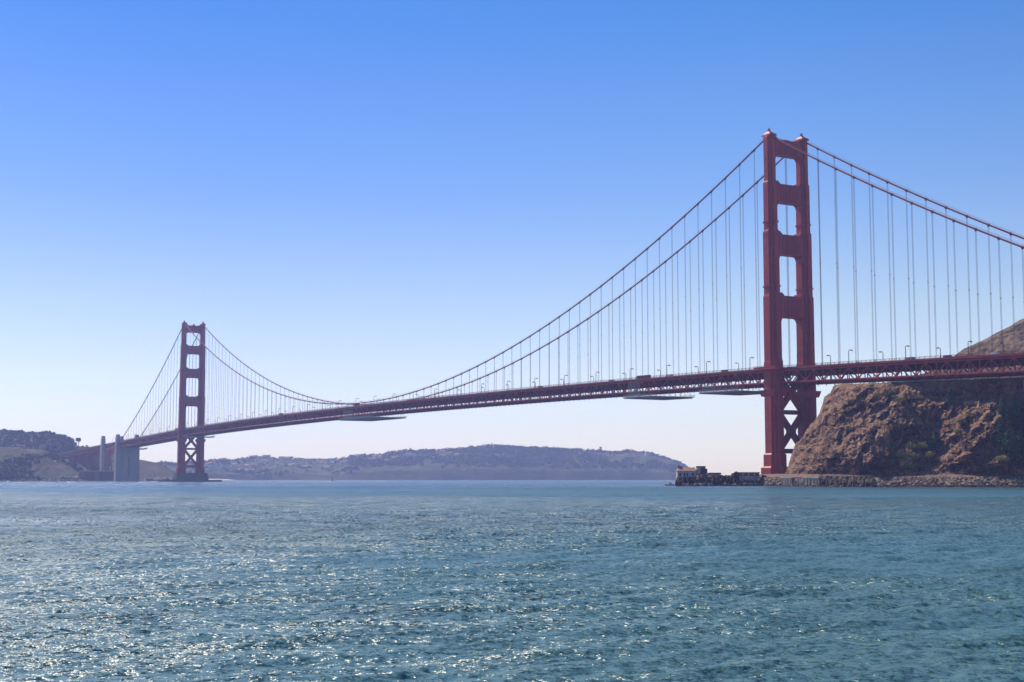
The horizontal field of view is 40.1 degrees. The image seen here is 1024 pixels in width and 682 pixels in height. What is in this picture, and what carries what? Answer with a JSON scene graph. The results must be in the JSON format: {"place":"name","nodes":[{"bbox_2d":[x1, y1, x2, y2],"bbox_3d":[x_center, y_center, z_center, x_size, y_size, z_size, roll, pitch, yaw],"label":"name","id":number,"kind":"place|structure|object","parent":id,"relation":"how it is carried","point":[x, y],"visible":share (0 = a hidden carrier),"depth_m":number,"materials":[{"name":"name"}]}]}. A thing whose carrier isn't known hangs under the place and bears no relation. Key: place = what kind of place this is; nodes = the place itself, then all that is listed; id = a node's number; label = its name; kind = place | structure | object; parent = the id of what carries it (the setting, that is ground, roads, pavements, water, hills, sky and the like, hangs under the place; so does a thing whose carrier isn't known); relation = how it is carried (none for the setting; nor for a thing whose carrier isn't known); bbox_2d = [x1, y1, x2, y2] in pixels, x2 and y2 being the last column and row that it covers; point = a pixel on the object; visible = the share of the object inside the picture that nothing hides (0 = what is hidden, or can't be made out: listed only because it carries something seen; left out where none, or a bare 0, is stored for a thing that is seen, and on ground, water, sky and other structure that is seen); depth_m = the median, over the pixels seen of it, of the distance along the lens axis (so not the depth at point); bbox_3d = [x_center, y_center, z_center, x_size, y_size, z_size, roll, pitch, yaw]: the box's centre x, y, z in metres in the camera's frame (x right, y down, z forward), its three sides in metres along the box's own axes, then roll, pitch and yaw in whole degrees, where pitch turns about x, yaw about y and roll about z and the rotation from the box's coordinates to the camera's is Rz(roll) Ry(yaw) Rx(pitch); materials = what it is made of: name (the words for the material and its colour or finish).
{"place":"outdoors","nodes":[
{"label":"outdoors","id":0,"kind":"place"},
{"bbox_2d":[0,448,91,480],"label":"bluff","id":1,"kind":"structure","parent":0,"point":[46,468],"depth_m":2359.99,"materials":[{"name":"stone"}]},
{"bbox_2d":[0,446,99,480],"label":"thicket","id":2,"kind":"object","parent":1,"relation":"on","point":[53,456],"visible":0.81,"depth_m":2367.34,"materials":[{"name":"green plant"}]},
{"bbox_2d":[79,466,113,480],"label":"brick fort","id":3,"kind":"structure","parent":1,"relation":"on","point":[100,475],"depth_m":2327.35,"materials":[{"name":"brick"}]},
{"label":"seawall","id":4,"kind":"object","parent":1,"relation":"on","visible":0},
{"bbox_2d":[0,479,81,480],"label":"boulders","id":5,"kind":"object","parent":4,"relation":"on","point":[41,480],"visible":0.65,"depth_m":2295.65,"materials":[{"name":"grey stone"}]},
{"bbox_2d":[60,476,77,479],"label":"boulders","id":6,"kind":"object","parent":4,"relation":"on","point":[73,477],"visible":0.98,"depth_m":2311.37,"materials":[{"name":"grey stone"}]},
{"bbox_2d":[52,446,175,480],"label":"grassy slope","id":7,"kind":"structure","parent":0,"point":[148,469],"depth_m":2742.28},
{"bbox_2d":[43,442,73,452],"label":"thicket","id":8,"kind":"object","parent":7,"relation":"on","point":[63,446],"visible":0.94,"depth_m":2742.03,"materials":[{"name":"green plant"}]},
{"bbox_2d":[142,477,171,480],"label":"boulders","id":9,"kind":"object","parent":7,"relation":"on","point":[154,479],"visible":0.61,"depth_m":2619.74,"materials":[{"name":"grey stone"}]},
{"bbox_2d":[163,448,684,479],"bbox_3d":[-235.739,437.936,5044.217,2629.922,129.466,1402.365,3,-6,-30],"label":"headland","id":10,"kind":"structure","parent":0,"point":[428,470],"depth_m":4818.02,"materials":[{"name":"green plant"}]},
{"bbox_2d":[324,466,330,470],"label":"house","id":11,"kind":"structure","parent":10,"relation":"on","point":[327,468],"depth_m":4822.28,"materials":[{"name":"tile"}]},
{"bbox_2d":[153,443,687,476],"bbox_3d":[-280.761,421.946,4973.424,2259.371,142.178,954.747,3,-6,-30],"label":"woodland","id":12,"kind":"object","parent":10,"relation":"on","point":[523,452],"visible":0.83,"depth_m":5054.54,"materials":[{"name":"green plant"}]},
{"bbox_2d":[0,480,1023,681],"bbox_3d":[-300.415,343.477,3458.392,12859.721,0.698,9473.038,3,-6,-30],"label":"water","id":13,"kind":"structure","parent":0,"point":[422,581],"depth_m":58.76,"materials":[{"name":"blue liquid"}]},
{"bbox_2d":[57,128,1023,481],"bbox_3d":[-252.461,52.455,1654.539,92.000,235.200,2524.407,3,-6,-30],"label":"suspension bridge","id":14,"kind":"structure","parent":13,"relation":"in","point":[799,390],"depth_m":916.17,"materials":[{"name":"paint"}]},
{"bbox_2d":[124,447,147,449],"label":"maintenance platform","id":15,"kind":"structure","parent":14,"relation":"hanging from","point":[127,448],"depth_m":2280.92,"materials":[{"name":"metal"}]},
{"bbox_2d":[183,435,214,437],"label":"maintenance platform","id":16,"kind":"structure","parent":14,"relation":"hanging from","point":[197,436],"depth_m":1989.56,"materials":[{"name":"metal"}]},
{"bbox_2d":[339,410,406,420],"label":"maintenance platform","id":17,"kind":"structure","parent":14,"relation":"hanging from","point":[368,418],"depth_m":1461.91,"materials":[{"name":"metal"}]},
{"bbox_2d":[623,381,694,399],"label":"maintenance platform","id":18,"kind":"structure","parent":14,"relation":"hanging from","point":[650,397],"depth_m":1021.62,"materials":[{"name":"metal"}]},
{"bbox_2d":[699,384,759,395],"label":"maintenance platform","id":19,"kind":"structure","parent":14,"relation":"hanging from","point":[737,391],"depth_m":943.78,"materials":[{"name":"metal"}]},
{"bbox_2d":[0,0,1023,474],"label":"sky","id":20,"kind":"structure","parent":0,"point":[365,200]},
{"bbox_2d":[707,473,720,476],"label":"shed","id":21,"kind":"structure","parent":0,"point":[709,474],"depth_m":856.08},
{"bbox_2d":[674,471,765,485],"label":"rocky point","id":22,"kind":"structure","parent":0,"point":[732,478],"depth_m":849.98,"materials":[{"name":"brown stone"}]},
{"bbox_2d":[671,465,695,478],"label":"fog station","id":23,"kind":"object","parent":22,"relation":"on","point":[685,472],"visible":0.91,"depth_m":862.27,"materials":[{"name":"tile"}]},
{"bbox_2d":[696,466,706,475],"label":"block house","id":24,"kind":"structure","parent":22,"relation":"on","point":[701,470],"depth_m":865.48,"materials":[{"name":"grey concrete"}]},
{"bbox_2d":[674,483,762,485],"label":"rocks","id":25,"kind":"object","parent":22,"relation":"on","point":[719,484],"visible":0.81,"depth_m":842.97,"materials":[{"name":"brown stone"}]},
{"bbox_2d":[739,472,759,482],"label":"old wall","id":26,"kind":"structure","parent":22,"relation":"on","point":[748,476],"depth_m":853.04,"materials":[{"name":"concrete"}]},
{"bbox_2d":[759,474,1023,486],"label":"shore bench","id":27,"kind":"object","parent":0,"point":[874,475],"visible":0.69,"depth_m":743.33,"materials":[{"name":"grey concrete"}]},
{"bbox_2d":[782,477,793,485],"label":"seawall","id":28,"kind":"object","parent":27,"relation":"on","point":[787,480],"visible":0.7,"depth_m":805.48,"materials":[{"name":"concrete"}]},
{"bbox_2d":[803,477,820,485],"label":"seawall","id":29,"kind":"object","parent":27,"relation":"on","point":[811,480],"visible":0.69,"depth_m":776.38,"materials":[{"name":"concrete"}]},
{"bbox_2d":[819,476,873,486],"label":"seawall","id":30,"kind":"object","parent":27,"relation":"on","point":[846,481],"visible":0.83,"depth_m":750.66,"materials":[{"name":"grey stone"}]},
{"bbox_2d":[762,476,1023,487],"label":"boulders","id":31,"kind":"object","parent":27,"relation":"on","point":[964,481],"visible":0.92,"depth_m":719.75,"materials":[{"name":"grey stone"}]},
{"bbox_2d":[786,378,1023,474],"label":"cliff","id":32,"kind":"structure","parent":0,"point":[908,417],"depth_m":766.92,"materials":[{"name":"brown stone"}]},
{"bbox_2d":[881,389,895,395],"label":"shrub","id":33,"kind":"object","parent":32,"relation":"on","point":[890,392],"visible":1,"depth_m":784.68,"materials":[{"name":"green plant"}]},
{"bbox_2d":[894,396,904,400],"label":"shrub","id":34,"kind":"object","parent":32,"relation":"on","point":[900,398],"visible":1,"depth_m":776.87,"materials":[{"name":"green plant"}]},
{"bbox_2d":[893,450,910,457],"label":"shrub","id":35,"kind":"object","parent":32,"relation":"on","point":[898,453],"visible":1,"depth_m":746.25,"materials":[{"name":"green plant"}]},
{"bbox_2d":[785,381,1023,474],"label":"scrub","id":36,"kind":"object","parent":32,"relation":"on","point":[892,441],"visible":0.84,"depth_m":770.65,"materials":[{"name":"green plant"}]},
{"bbox_2d":[898,460,914,468],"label":"shrub","id":37,"kind":"object","parent":32,"relation":"on","point":[905,464],"visible":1,"depth_m":740.49,"materials":[{"name":"green plant"}]},
{"bbox_2d":[904,442,918,447],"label":"shrub","id":38,"kind":"object","parent":32,"relation":"on","point":[912,444],"visible":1,"depth_m":751.53,"materials":[{"name":"green plant"}]},
{"bbox_2d":[910,452,922,459],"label":"shrub","id":39,"kind":"object","parent":32,"relation":"on","point":[915,456],"visible":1,"depth_m":743.18,"materials":[{"name":"green plant"}]},
{"bbox_2d":[917,441,927,448],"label":"shrub","id":40,"kind":"object","parent":32,"relation":"on","point":[922,444],"visible":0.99,"depth_m":751.46,"materials":[{"name":"green plant"}]},
{"bbox_2d":[925,451,935,456],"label":"shrub","id":41,"kind":"object","parent":32,"relation":"on","point":[930,453],"visible":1,"depth_m":744.58,"materials":[{"name":"green plant"}]},
{"bbox_2d":[928,430,942,446],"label":"conifer tree","id":42,"kind":"object","parent":32,"relation":"on","point":[933,441],"visible":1,"depth_m":756.06,"materials":[{"name":"green plant"}]},
{"bbox_2d":[945,387,955,404],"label":"conifer tree","id":43,"kind":"object","parent":32,"relation":"on","point":[951,398],"visible":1,"depth_m":767.25,"materials":[{"name":"green plant"}]},
{"bbox_2d":[891,377,1023,383],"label":"retaining wall","id":44,"kind":"structure","parent":32,"relation":"on","point":[922,381],"depth_m":785.29,"materials":[{"name":"concrete"}]},
{"bbox_2d":[957,418,966,424],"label":"shrub","id":45,"kind":"object","parent":32,"relation":"on","point":[961,421],"visible":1,"depth_m":741.92,"materials":[{"name":"green plant"}]},
{"bbox_2d":[964,400,972,406],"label":"shrub","id":46,"kind":"object","parent":32,"relation":"on","point":[968,403],"visible":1,"depth_m":755.80,"materials":[{"name":"green plant"}]},
{"bbox_2d":[982,465,999,474],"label":"shrub","id":47,"kind":"object","parent":32,"relation":"on","point":[989,470],"visible":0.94,"depth_m":718.75,"materials":[{"name":"green plant"}]},
{"bbox_2d":[992,420,1004,445],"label":"conifer tree","id":48,"kind":"object","parent":32,"relation":"on","point":[999,433],"visible":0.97,"depth_m":722.23,"materials":[{"name":"green plant"}]},
{"bbox_2d":[995,455,1008,460],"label":"shrub","id":49,"kind":"object","parent":32,"relation":"on","point":[1003,457],"visible":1,"depth_m":710.79,"materials":[{"name":"green plant"}]},
{"bbox_2d":[996,394,1014,435],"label":"conifer tree","id":50,"kind":"object","parent":32,"relation":"on","point":[1003,410],"visible":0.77,"depth_m":730.57,"materials":[{"name":"green plant"}]},
{"bbox_2d":[997,421,1019,455],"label":"conifer tree","id":51,"kind":"object","parent":32,"relation":"on","point":[1009,442],"visible":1,"depth_m":715.67,"materials":[{"name":"green plant"}]},
{"bbox_2d":[1010,393,1023,438],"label":"conifer tree","id":52,"kind":"object","parent":32,"relation":"on","point":[1016,414],"visible":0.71,"depth_m":738.94,"materials":[{"name":"green plant"}]},
{"bbox_2d":[1010,430,1023,464],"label":"conifer tree","id":53,"kind":"object","parent":32,"relation":"on","point":[1020,445],"visible":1,"depth_m":715.57,"materials":[{"name":"green plant"}]},
{"bbox_2d":[874,318,1023,382],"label":"hill","id":54,"kind":"structure","parent":0,"point":[1012,340],"depth_m":886.53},
{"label":"terrace","id":55,"kind":"structure","parent":0,"visible":0},
{"bbox_2d":[39,444,44,448],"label":"building","id":56,"kind":"structure","parent":55,"relation":"on","point":[41,446],"depth_m":2553.61,"materials":[{"name":"grey"}]},
{"bbox_3d":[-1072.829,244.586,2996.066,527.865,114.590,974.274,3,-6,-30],"label":"wooded hill","id":57,"kind":"structure","parent":0,"visible":0},
{"bbox_2d":[0,428,76,449],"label":"woodland","id":58,"kind":"object","parent":57,"relation":"on","point":[30,440],"visible":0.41,"depth_m":2904.86,"materials":[{"name":"green plant"}]}
]}

